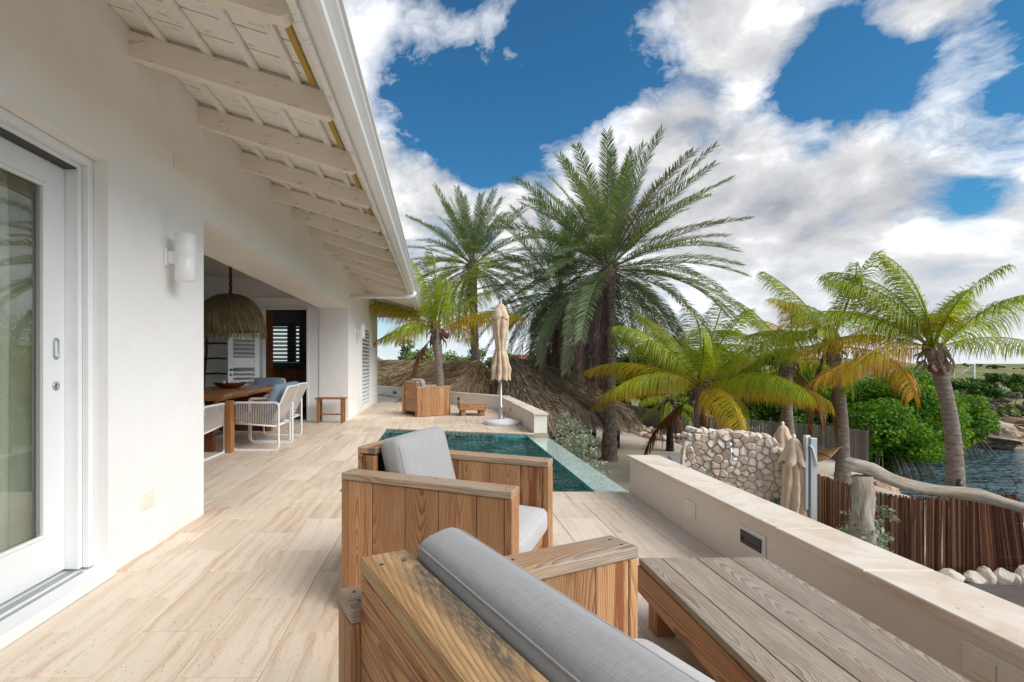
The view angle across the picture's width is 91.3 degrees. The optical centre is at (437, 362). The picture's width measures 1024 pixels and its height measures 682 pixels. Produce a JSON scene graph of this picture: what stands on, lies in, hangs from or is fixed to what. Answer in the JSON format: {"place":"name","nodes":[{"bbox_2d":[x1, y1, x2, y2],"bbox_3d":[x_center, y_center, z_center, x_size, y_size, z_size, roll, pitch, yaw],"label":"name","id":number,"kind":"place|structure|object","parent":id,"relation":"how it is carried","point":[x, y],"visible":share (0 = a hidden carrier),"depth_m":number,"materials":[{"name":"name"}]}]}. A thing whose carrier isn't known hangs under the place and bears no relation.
{"place":"outdoors","nodes":[
{"label":"outdoors","id":0,"kind":"place"},
{"bbox_2d":[0,396,724,681],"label":"terrace","id":1,"kind":"structure","parent":0,"point":[239,579],"depth_m":2.80,"materials":[{"name":"tile"}]},
{"bbox_2d":[0,0,422,650],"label":"villa","id":2,"kind":"object","parent":1,"relation":"on","point":[278,198],"visible":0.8,"depth_m":2.97,"materials":[{"name":"paint"}]},
{"bbox_2d":[0,136,64,603],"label":"sliding door","id":3,"kind":"structure","parent":2,"relation":"in","point":[27,564],"depth_m":2.59,"materials":[{"name":"white metal"}]},
{"bbox_2d":[141,489,154,510],"bbox_3d":[-1.848,0.875,3.165,0.014,0.105,0.140,0,0,0],"label":"wall switch","id":4,"kind":"object","parent":2,"relation":"attached to","point":[147,499],"depth_m":3.15,"materials":[{"name":"beige plastic"}]},
{"bbox_2d":[164,232,195,282],"bbox_3d":[-1.760,-0.720,3.400,0.191,0.320,0.132,0,0,0],"label":"wall lamp","id":5,"kind":"object","parent":2,"relation":"attached to","point":[182,257],"visible":1,"depth_m":3.35,"materials":[{"name":"white metal"}]},
{"bbox_2d":[174,153,185,175],"bbox_3d":[-1.848,-1.425,3.560,0.014,0.105,0.150,0,0,0],"label":"wall switch","id":6,"kind":"object","parent":2,"relation":"attached to","point":[179,163],"depth_m":3.55,"materials":[{"name":"beige plastic"}]},
{"bbox_2d":[204,266,266,339],"bbox_3d":[-3.220,-1.401,7.700,1.077,2.063,1.077,0,0,0],"label":"pendant lamp","id":7,"kind":"object","parent":2,"relation":"hanging from","point":[229,314],"visible":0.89,"depth_m":7.35,"materials":[{"name":"wicker"}]},
{"bbox_2d":[227,333,258,384],"bbox_3d":[-3.873,0.020,9.917,0.098,2.300,0.684,0,0,38],"label":"louvered door","id":8,"kind":"structure","parent":2,"relation":"in","point":[232,362],"depth_m":9.91,"materials":[{"name":"wood"}]},
{"bbox_2d":[273,325,298,362],"bbox_3d":[-3.700,-0.480,12.590,1.200,0.958,0.080,0,0,0],"label":"kitchen window","id":9,"kind":"structure","parent":2,"relation":"in","point":[291,335],"depth_m":12.57,"materials":[{"name":"white paint"}]},
{"bbox_2d":[356,324,364,337],"bbox_3d":[-1.760,-0.720,11.350,0.191,0.320,0.132,0,0,0],"label":"wall lamp","id":10,"kind":"object","parent":2,"relation":"attached to","point":[361,330],"visible":1,"depth_m":11.30,"materials":[{"name":"white metal"}]},
{"bbox_2d":[362,327,369,405],"bbox_3d":[-1.936,0.080,13.015,0.160,1.996,1.566,0,0,0],"label":"louvre window","id":11,"kind":"structure","parent":2,"relation":"in","point":[365,362],"depth_m":13.17,"materials":[{"name":"white wood"}]},
{"bbox_2d":[204,403,224,460],"bbox_3d":[-3.160,0.754,6.236,0.673,0.905,0.761,0,0,0],"label":"dining chair","id":12,"kind":"object","parent":1,"relation":"on","point":[214,422],"visible":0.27,"depth_m":6.32,"materials":[{"name":"white fabric"}]},
{"bbox_2d":[204,334,226,403],"bbox_3d":[-4.489,0.255,10.096,0.606,1.857,0.256,0,0,0],"label":"rustic ladder","id":13,"kind":"object","parent":1,"relation":"on","point":[206,353],"visible":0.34,"depth_m":10.12,"materials":[{"name":"brown wood"}]},
{"bbox_2d":[204,385,273,452],"bbox_3d":[-3.356,0.810,7.815,1.248,0.780,2.670,0,0,0],"label":"dining table","id":14,"kind":"object","parent":1,"relation":"on","point":[228,397],"visible":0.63,"depth_m":6.95,"materials":[{"name":"brown wood"}]},
{"bbox_2d":[213,382,246,387],"bbox_3d":[-3.460,0.374,8.250,0.536,0.090,0.536,0,0,0],"label":"wooden bowl","id":15,"kind":"object","parent":14,"relation":"on","point":[227,385],"visible":0.93,"depth_m":8.08,"materials":[{"name":"brown wood"}]},
{"bbox_2d":[234,383,298,450],"bbox_3d":[-2.416,0.754,7.050,0.761,0.905,0.673,0,0,0],"label":"dining chair","id":16,"kind":"object","parent":1,"relation":"on","point":[278,403],"visible":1,"depth_m":6.78,"materials":[{"name":"white metal"}]},
{"bbox_2d":[254,378,285,424],"bbox_3d":[-3.400,0.754,9.764,0.673,0.905,0.761,0,0,0],"label":"dining chair","id":17,"kind":"object","parent":1,"relation":"on","point":[266,381],"visible":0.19,"depth_m":9.89,"materials":[{"name":"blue fabric"}]},
{"bbox_2d":[248,381,307,440],"bbox_3d":[-2.496,0.754,7.830,0.761,0.905,0.673,0,0,0],"label":"dining chair","id":18,"kind":"object","parent":1,"relation":"on","point":[297,400],"visible":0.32,"depth_m":7.91,"materials":[{"name":"white metal"}]},
{"bbox_2d":[315,397,347,422],"bbox_3d":[-2.130,0.950,9.930,0.600,0.500,0.296,0,0,0],"label":"wooden stool","id":19,"kind":"object","parent":1,"relation":"on","point":[342,413],"visible":1,"depth_m":9.88,"materials":[{"name":"brown wood"}]},
{"bbox_2d":[402,378,450,416],"bbox_3d":[-0.260,0.784,11.429,0.860,0.832,0.796,0,0,-29],"label":"wooden armchair","id":20,"kind":"object","parent":1,"relation":"on","point":[420,398],"visible":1,"depth_m":11.12,"materials":[{"name":"brown wood"}]},
{"bbox_2d":[341,426,552,587],"bbox_3d":[0.093,0.784,2.565,0.860,0.832,0.796,0,0,25],"label":"wooden armchair","id":21,"kind":"object","parent":1,"relation":"on","point":[410,492],"visible":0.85,"depth_m":2.34,"materials":[{"name":"brown wood"}]},
{"bbox_2d":[377,385,548,433],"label":"parapet wall","id":22,"kind":"structure","parent":1,"relation":"on","point":[533,419],"depth_m":11.15,"materials":[{"name":"paint"}]},
{"bbox_2d":[458,401,486,415],"bbox_3d":[0.785,1.050,11.345,0.600,0.301,0.560,0,0,-3],"label":"coffee table","id":23,"kind":"object","parent":1,"relation":"on","point":[480,407],"visible":1,"depth_m":11.08,"materials":[{"name":"brown wood"}]},
{"bbox_2d":[339,430,629,492],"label":"swimming pool","id":24,"kind":"structure","parent":1,"relation":"in","point":[572,472],"depth_m":7.17,"materials":[{"name":"liquid"}]},
{"bbox_2d":[484,299,519,425],"bbox_3d":[1.256,-0.025,9.670,0.690,2.450,0.690,0,0,0],"label":"closed parasol","id":25,"kind":"object","parent":1,"relation":"on","point":[500,368],"visible":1,"depth_m":9.56,"materials":[{"name":"beige fabric"}]},
{"bbox_2d":[338,527,715,681],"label":"wooden sofa","id":26,"kind":"object","parent":1,"relation":"on","point":[451,604],"visible":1,"depth_m":0.86,"materials":[{"name":"brown wood"}]},
{"bbox_2d":[638,558,970,681],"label":"coffee table","id":27,"kind":"object","parent":1,"relation":"on","point":[744,620],"visible":0.99,"depth_m":1.71,"materials":[{"name":"brown wood"}]},
{"bbox_2d":[627,455,1023,681],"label":"parapet wall","id":28,"kind":"structure","parent":1,"relation":"on","point":[939,617],"depth_m":2.18,"materials":[{"name":"paint"}]},
{"bbox_2d":[684,498,695,518],"bbox_3d":[1.766,1.020,3.470,0.014,0.105,0.150,0,0,0],"label":"wall switch","id":29,"kind":"object","parent":28,"relation":"attached to","point":[689,508],"depth_m":3.45,"materials":[{"name":"beige plastic"}]},
{"bbox_2d":[738,522,765,558],"bbox_3d":[1.767,1.005,2.790,0.012,0.131,0.245,0,0,0],"label":"step light","id":30,"kind":"object","parent":28,"relation":"attached to","point":[752,541],"visible":0.97,"depth_m":2.77,"materials":[{"name":"metal"}]},
{"bbox_2d":[963,640,1023,681],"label":"wall switch","id":31,"kind":"object","parent":28,"relation":"attached to","point":[980,664],"depth_m":1.59,"materials":[{"name":"beige plastic"}]},
{"bbox_2d":[273,0,1023,363],"label":"sky","id":32,"kind":"structure","parent":0,"point":[848,130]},
{"bbox_2d":[566,357,1023,564],"bbox_3d":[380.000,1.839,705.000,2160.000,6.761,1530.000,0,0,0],"label":"sandy ground","id":33,"kind":"structure","parent":0,"point":[630,444],"depth_m":17.24,"materials":[{"name":"beige sand"}]},
{"bbox_2d":[392,338,433,360],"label":"scrub tree","id":34,"kind":"object","parent":33,"relation":"on","point":[408,354],"visible":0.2,"depth_m":35.21,"materials":[{"name":"green plant"}]},
{"bbox_2d":[412,349,443,360],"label":"scrub tree","id":35,"kind":"object","parent":33,"relation":"on","point":[428,355],"visible":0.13,"depth_m":29.39,"materials":[{"name":"green plant"}]},
{"bbox_2d":[377,359,498,398],"bbox_3d":[-1.535,1.449,19.195,5.255,3.204,10.973,0,0,-18],"label":"thatched shelter","id":36,"kind":"object","parent":33,"relation":"on","point":[469,376],"visible":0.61,"depth_m":16.32,"materials":[{"name":"brown plant"}]},
{"bbox_2d":[415,350,465,360],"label":"scrub tree","id":37,"kind":"object","parent":33,"relation":"on","point":[447,356],"visible":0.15,"depth_m":34.18,"materials":[{"name":"green plant"}]},
{"bbox_2d":[369,247,526,385],"bbox_3d":[-0.048,0.010,14.242,5.007,6.281,5.343,0,0,0],"label":"coconut palm","id":38,"kind":"object","parent":33,"relation":"on","point":[411,331],"visible":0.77,"depth_m":13.95,"materials":[{"name":"green plant"}]},
{"bbox_2d":[463,348,492,373],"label":"scrub tree","id":39,"kind":"object","parent":33,"relation":"on","point":[488,362],"visible":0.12,"depth_m":35.81,"materials":[{"name":"green plant"}]},
{"bbox_2d":[404,182,555,360],"bbox_3d":[1.543,-2.237,21.456,7.713,10.774,7.095,0,0,0],"label":"date palm","id":40,"kind":"object","parent":33,"relation":"on","point":[463,236],"visible":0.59,"depth_m":20.76,"materials":[{"name":"green plant"}]},
{"bbox_2d":[480,355,492,367],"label":"distant house","id":41,"kind":"structure","parent":33,"relation":"on","point":[485,358],"depth_m":69.22,"materials":[{"name":"white paint"}]},
{"bbox_2d":[530,347,589,369],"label":"hedge tree","id":42,"kind":"object","parent":33,"relation":"on","point":[572,366],"visible":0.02,"depth_m":23.69,"materials":[{"name":"green plant"}]},
{"bbox_2d":[455,188,672,384],"bbox_3d":[4.388,-1.336,17.860,7.800,8.972,8.178,0,0,0],"label":"date palm","id":43,"kind":"object","parent":33,"relation":"on","point":[553,359],"visible":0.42,"depth_m":17.31,"materials":[{"name":"green plant"}]},
{"bbox_2d":[549,410,581,445],"bbox_3d":[2.851,2.036,11.248,0.956,1.942,1.079,0,0,0],"label":"silver shrub","id":44,"kind":"object","parent":33,"relation":"on","point":[557,440],"visible":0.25,"depth_m":11.24,"materials":[{"name":"green plant"}]},
{"bbox_2d":[548,426,590,443],"bbox_3d":[4.471,2.350,17.405,0.040,1.100,3.770,0,0,44],"label":"beach bar","id":45,"kind":"object","parent":33,"relation":"on","point":[554,437],"visible":0.02,"depth_m":17.26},
{"bbox_2d":[496,355,646,457],"bbox_3d":[4.777,1.400,16.298,3.127,3.304,9.135,0,0,41],"label":"thatched shelter","id":46,"kind":"object","parent":33,"relation":"on","point":[550,390],"visible":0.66,"depth_m":14.72,"materials":[{"name":"brown plant"}]},
{"bbox_2d":[560,425,600,461],"bbox_3d":[2.429,2.052,8.601,0.862,1.907,0.807,0,0,0],"label":"silver shrub","id":47,"kind":"object","parent":33,"relation":"on","point":[584,450],"visible":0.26,"depth_m":8.67,"materials":[{"name":"green plant"}]},
{"bbox_2d":[555,418,607,469],"bbox_3d":[2.677,2.035,9.492,0.842,1.943,0.948,0,0,-43],"label":"silver shrub","id":48,"kind":"object","parent":33,"relation":"on","point":[596,464],"visible":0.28,"depth_m":9.43,"materials":[{"name":"green plant"}]},
{"bbox_2d":[594,467,616,483],"bbox_3d":[2.505,2.270,7.383,0.699,1.472,0.824,0,0,31],"label":"silver shrub","id":49,"kind":"object","parent":33,"relation":"on","point":[601,471],"visible":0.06,"depth_m":7.25,"materials":[{"name":"green plant"}]},
{"bbox_2d":[577,346,638,404],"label":"hedge tree","id":50,"kind":"object","parent":33,"relation":"on","point":[626,358],"visible":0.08,"depth_m":24.14,"materials":[{"name":"green plant"}]},
{"bbox_2d":[483,123,757,461],"bbox_3d":[5.020,-1.596,14.705,7.820,9.492,8.177,0,0,0],"label":"date palm","id":51,"kind":"object","parent":33,"relation":"on","point":[591,301],"visible":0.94,"depth_m":13.82,"materials":[{"name":"green plant"}]},
{"bbox_2d":[621,337,697,397],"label":"hedge tree","id":52,"kind":"object","parent":33,"relation":"on","point":[644,361],"visible":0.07,"depth_m":22.60,"materials":[{"name":"green plant"}]},
{"bbox_2d":[639,391,693,414],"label":"hedge tree","id":53,"kind":"object","parent":33,"relation":"on","point":[677,400],"visible":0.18,"depth_m":20.12,"materials":[{"name":"green plant"}]},
{"bbox_2d":[668,455,680,463],"bbox_3d":[5.720,2.492,10.400,0.665,0.816,1.950,0,0,-18],"label":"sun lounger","id":54,"kind":"object","parent":33,"relation":"on","point":[675,458],"visible":0.09,"depth_m":11.06,"materials":[{"name":"grey wood"}]},
{"bbox_2d":[636,371,713,451],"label":"young palm","id":55,"kind":"object","parent":33,"relation":"on","point":[669,405],"visible":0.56,"depth_m":16.40,"materials":[{"name":"green plant"}]},
{"bbox_2d":[583,293,834,454],"bbox_3d":[6.208,0.888,11.840,5.064,5.304,5.513,0,0,0],"label":"coconut palm","id":56,"kind":"object","parent":33,"relation":"on","point":[657,381],"visible":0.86,"depth_m":11.43,"materials":[{"name":"green plant"}]},
{"bbox_2d":[684,350,762,406],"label":"hedge tree","id":57,"kind":"object","parent":33,"relation":"on","point":[697,374],"visible":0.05,"depth_m":21.01,"materials":[{"name":"green plant"}]},
{"bbox_2d":[679,426,784,505],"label":"shower wall","id":58,"kind":"structure","parent":33,"relation":"on","point":[756,467],"depth_m":7.80,"materials":[{"name":"beige stone"}]},
{"bbox_2d":[724,442,738,459],"bbox_3d":[4.511,1.358,7.618,0.204,0.214,0.307,0,0,20],"label":"shower head","id":59,"kind":"object","parent":58,"relation":"attached to","point":[729,445],"visible":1,"depth_m":7.57},
{"bbox_2d":[597,403,869,461],"bbox_3d":[9.323,2.367,19.057,0.923,1.266,11.713,0,0,-26],"label":"bamboo fence","id":60,"kind":"object","parent":33,"relation":"on","point":[654,421],"visible":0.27,"depth_m":15.54,"materials":[{"name":"brown plant"}]},
{"bbox_2d":[709,382,765,428],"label":"hedge tree","id":61,"kind":"object","parent":33,"relation":"on","point":[758,414],"visible":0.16,"depth_m":18.57,"materials":[{"name":"green plant"}]},
{"bbox_2d":[731,348,816,412],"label":"hedge tree","id":62,"kind":"object","parent":33,"relation":"on","point":[772,363],"visible":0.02,"depth_m":19.47,"materials":[{"name":"green plant"}]},
{"bbox_2d":[770,492,779,504],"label":"silver shrub","id":63,"kind":"object","parent":33,"relation":"on","point":[777,500],"visible":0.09,"depth_m":7.59,"materials":[{"name":"green plant"}]},
{"bbox_2d":[773,421,791,447],"bbox_3d":[5.857,1.950,8.404,0.366,1.900,0.367,0,0,0],"label":"closed parasol","id":64,"kind":"object","parent":33,"relation":"on","point":[782,436],"visible":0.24,"depth_m":8.32,"materials":[{"name":"beige fabric"}]},
{"bbox_2d":[698,301,886,436],"bbox_3d":[9.005,0.686,13.169,3.508,4.928,4.536,0,0,0],"label":"coconut palm","id":65,"kind":"object","parent":33,"relation":"on","point":[786,411],"visible":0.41,"depth_m":13.17,"materials":[{"name":"green plant"}]},
{"bbox_2d":[778,434,807,516],"bbox_3d":[5.329,1.985,7.400,0.364,1.830,0.363,0,0,0],"label":"closed parasol","id":66,"kind":"object","parent":33,"relation":"on","point":[792,480],"visible":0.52,"depth_m":7.31,"materials":[{"name":"beige fabric"}]},
{"bbox_2d":[760,397,826,435],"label":"hedge tree","id":67,"kind":"object","parent":33,"relation":"on","point":[799,416],"visible":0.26,"depth_m":16.81,"materials":[{"name":"green plant"}]},
{"bbox_2d":[803,435,818,520],"bbox_3d":[5.453,1.982,7.232,0.157,1.835,0.136,0,0,0],"label":"parasol mast","id":68,"kind":"object","parent":33,"relation":"on","point":[810,473],"visible":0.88,"depth_m":7.21,"materials":[{"name":"grey metal"}]},
{"bbox_2d":[760,354,861,444],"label":"mangrove","id":69,"kind":"object","parent":33,"relation":"on","point":[826,394],"visible":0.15,"depth_m":17.75,"materials":[{"name":"green plant"}]},
{"bbox_2d":[735,249,961,486],"bbox_3d":[8.569,0.357,11.151,3.316,5.585,4.026,0,0,0],"label":"coconut palm","id":70,"kind":"object","parent":33,"relation":"on","point":[842,438],"visible":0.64,"depth_m":11.13,"materials":[{"name":"green plant"}]},
{"bbox_2d":[735,429,840,462],"bbox_3d":[8.120,1.956,11.420,2.230,0.781,1.014,0,0,14],"label":"rope hammock","id":71,"kind":"object","parent":70,"relation":"hanging from","point":[829,453],"visible":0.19,"depth_m":11.21,"materials":[{"name":"fabric"}]},
{"bbox_2d":[838,524,893,551],"bbox_3d":[5.242,2.475,6.102,0.667,1.065,0.667,0,0,27],"label":"silver shrub","id":72,"kind":"object","parent":33,"relation":"on","point":[878,541],"visible":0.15,"depth_m":6.00,"materials":[{"name":"green plant"}]},
{"bbox_2d":[836,504,900,550],"bbox_3d":[5.714,2.429,6.535,0.697,1.153,0.739,0,0,0],"label":"silver shrub","id":73,"kind":"object","parent":33,"relation":"on","point":[878,524],"visible":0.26,"depth_m":6.43,"materials":[{"name":"green plant"}]},
{"bbox_2d":[874,481,900,492],"bbox_3d":[10.759,3.021,11.917,0.564,0.350,0.663,0,0,33],"label":"shore stone","id":74,"kind":"object","parent":33,"relation":"on","point":[885,486],"visible":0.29,"depth_m":11.75,"materials":[{"name":"beige stone"}]},
{"bbox_2d":[847,397,944,479],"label":"mangrove","id":75,"kind":"object","parent":33,"relation":"on","point":[896,438],"visible":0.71,"depth_m":14.43,"materials":[{"name":"green plant"}]},
{"bbox_2d":[785,253,1023,499],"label":"coconut palm","id":76,"kind":"object","parent":33,"relation":"on","point":[953,442],"visible":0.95,"depth_m":9.86,"materials":[{"name":"green plant"}]},
{"bbox_2d":[927,364,938,372],"bbox_3d":[9.838,0.129,9.833,0.142,0.167,0.189,-12,37,8],"label":"coconut","id":77,"kind":"object","parent":76,"relation":"attached to","point":[932,368],"visible":1,"depth_m":9.79,"materials":[{"name":"brown plant"}]},
{"bbox_2d":[933,367,945,375],"bbox_3d":[9.937,0.187,9.792,0.189,0.167,0.142,25,27,34],"label":"coconut","id":78,"kind":"object","parent":76,"relation":"attached to","point":[940,372],"visible":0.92,"depth_m":9.75,"materials":[{"name":"brown plant"}]},
{"bbox_2d":[955,479,964,486],"bbox_3d":[10.330,2.410,9.769,0.297,0.231,0.120,0,0,-21],"label":"garden spotlight","id":79,"kind":"object","parent":76,"relation":"attached to","point":[959,482],"visible":0.78,"depth_m":9.72,"materials":[{"name":"metal"}]},
{"bbox_2d":[844,365,979,467],"bbox_3d":[15.970,1.837,16.972,4.041,3.537,3.064,0,0,-13],"label":"mangrove","id":80,"kind":"object","parent":33,"relation":"on","point":[928,410],"visible":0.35,"depth_m":16.24,"materials":[{"name":"green plant"}]},
{"bbox_2d":[817,474,1023,574],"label":"reed fence","id":81,"kind":"object","parent":33,"relation":"on","point":[969,535],"visible":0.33,"depth_m":6.72,"materials":[{"name":"wood"}]},
{"bbox_2d":[841,458,1023,545],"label":"driftwood rail","id":82,"kind":"object","parent":33,"relation":"on","point":[863,496],"visible":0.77,"depth_m":6.00,"materials":[{"name":"beige wood"}]},
{"bbox_2d":[938,568,965,581],"bbox_3d":[6.729,2.828,6.476,0.308,0.262,0.210,0,0,0],"label":"coral boulder","id":83,"kind":"object","parent":33,"relation":"on","point":[949,572],"visible":0.45,"depth_m":6.42,"materials":[{"name":"stone"}]},
{"bbox_2d":[952,387,967,398],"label":"shore bush","id":84,"kind":"object","parent":33,"relation":"on","point":[960,391],"visible":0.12,"depth_m":29.32,"materials":[{"name":"green plant"}]},
{"bbox_2d":[950,377,970,383],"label":"shore bush","id":85,"kind":"object","parent":33,"relation":"on","point":[964,381],"visible":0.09,"depth_m":33.28,"materials":[{"name":"green plant"}]},
{"bbox_2d":[951,380,988,399],"bbox_3d":[31.653,1.686,29.702,2.025,1.305,1.714,0,0,-27],"label":"shore bush","id":86,"kind":"object","parent":33,"relation":"on","point":[978,388],"visible":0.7,"depth_m":29.34,"materials":[{"name":"green plant"}]},
{"bbox_2d":[962,570,985,583],"bbox_3d":[6.976,2.834,6.442,0.257,0.243,0.223,0,0,0],"label":"coral boulder","id":87,"kind":"object","parent":33,"relation":"on","point":[971,576],"visible":0.59,"depth_m":6.40,"materials":[{"name":"stone"}]},
{"bbox_2d":[965,377,998,384],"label":"shore bush","id":88,"kind":"object","parent":33,"relation":"on","point":[972,379],"visible":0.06,"depth_m":33.86,"materials":[{"name":"green plant"}]},
{"bbox_2d":[971,403,996,411],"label":"shore bush","id":89,"kind":"object","parent":33,"relation":"on","point":[994,407],"visible":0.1,"depth_m":21.36,"materials":[{"name":"plant"}]},
{"bbox_2d":[976,566,996,583],"bbox_3d":[7.167,2.802,6.472,0.197,0.273,0.195,0,0,0],"label":"coral boulder","id":90,"kind":"object","parent":33,"relation":"on","point":[987,574],"visible":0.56,"depth_m":6.42,"materials":[{"name":"stone"}]},
{"bbox_2d":[981,396,1004,409],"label":"shore bush","id":91,"kind":"object","parent":33,"relation":"on","point":[996,402],"visible":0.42,"depth_m":23.73,"materials":[{"name":"plant"}]},
{"bbox_2d":[966,583,1023,607],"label":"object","id":92,"kind":"structure","parent":33,"relation":"on","point":[1014,594],"depth_m":6.12,"materials":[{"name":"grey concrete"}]},
{"bbox_2d":[972,422,1023,448],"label":"shore rock","id":93,"kind":"object","parent":33,"relation":"on","point":[1007,437],"visible":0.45,"depth_m":19.31,"materials":[{"name":"beige stone"}]},
{"bbox_2d":[980,373,1023,398],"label":"shore bush","id":94,"kind":"object","parent":33,"relation":"on","point":[994,390],"visible":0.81,"depth_m":29.49,"materials":[{"name":"green plant"}]},
{"bbox_2d":[983,404,1021,417],"bbox_3d":[24.695,2.158,21.643,0.966,0.782,1.269,0,0,0],"label":"shore bush","id":95,"kind":"object","parent":33,"relation":"on","point":[1009,412],"visible":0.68,"depth_m":21.29,"materials":[{"name":"green plant"}]},
{"bbox_2d":[993,568,1014,584],"bbox_3d":[7.357,2.821,6.437,0.222,0.305,0.170,0,0,25],"label":"coral boulder","id":96,"kind":"object","parent":33,"relation":"on","point":[1004,576],"visible":0.66,"depth_m":6.39,"materials":[{"name":"stone"}]},
{"bbox_2d":[997,392,1023,408],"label":"shore bush","id":97,"kind":"object","parent":33,"relation":"on","point":[1016,396],"visible":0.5,"depth_m":23.52,"materials":[{"name":"plant"}]},
{"bbox_2d":[997,404,1023,417],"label":"shore bush","id":98,"kind":"object","parent":33,"relation":"on","point":[1020,407],"visible":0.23,"depth_m":21.97,"materials":[{"name":"green plant"}]},
{"bbox_2d":[998,373,1023,393],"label":"shore bush","id":99,"kind":"object","parent":33,"relation":"on","point":[1013,377],"visible":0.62,"depth_m":32.43,"materials":[{"name":"green plant"}]},
{"bbox_2d":[998,417,1023,425],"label":"shore rock","id":100,"kind":"object","parent":33,"relation":"on","point":[1016,421],"visible":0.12,"depth_m":20.63,"materials":[{"name":"brown stone"}]},
{"bbox_2d":[1001,379,1023,392],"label":"shore bush","id":101,"kind":"object","parent":33,"relation":"on","point":[1006,384],"visible":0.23,"depth_m":33.14,"materials":[{"name":"green plant"}]},
{"bbox_2d":[1012,573,1020,584],"bbox_3d":[7.521,2.846,6.472,0.149,0.200,0.152,0,0,-37],"label":"coral boulder","id":102,"kind":"object","parent":33,"relation":"on","point":[1017,580],"visible":0.42,"depth_m":6.41,"materials":[{"name":"stone"}]},
{"bbox_2d":[1010,382,1023,398],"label":"shore bush","id":103,"kind":"object","parent":33,"relation":"on","point":[1016,383],"visible":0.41,"depth_m":30.03,"materials":[{"name":"green plant"}]},
{"bbox_2d":[1013,425,1023,431],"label":"shore rock","id":104,"kind":"object","parent":33,"relation":"on","point":[1020,429],"visible":0.09,"depth_m":20.08,"materials":[{"name":"beige stone"}]},
{"bbox_2d":[1014,565,1023,585],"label":"coral boulder","id":105,"kind":"object","parent":33,"relation":"on","point":[1019,570],"visible":0.58,"depth_m":6.43,"materials":[{"name":"stone"}]},
{"bbox_2d":[863,447,1023,502],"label":"sea water","id":106,"kind":"structure","parent":0,"point":[1003,472],"depth_m":15.31,"materials":[{"name":"blue liquid"}]},
{"bbox_2d":[934,394,1002,459],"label":"mangrove","id":107,"kind":"object","parent":106,"relation":"in","point":[981,418],"visible":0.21,"depth_m":17.62,"materials":[{"name":"green plant"}]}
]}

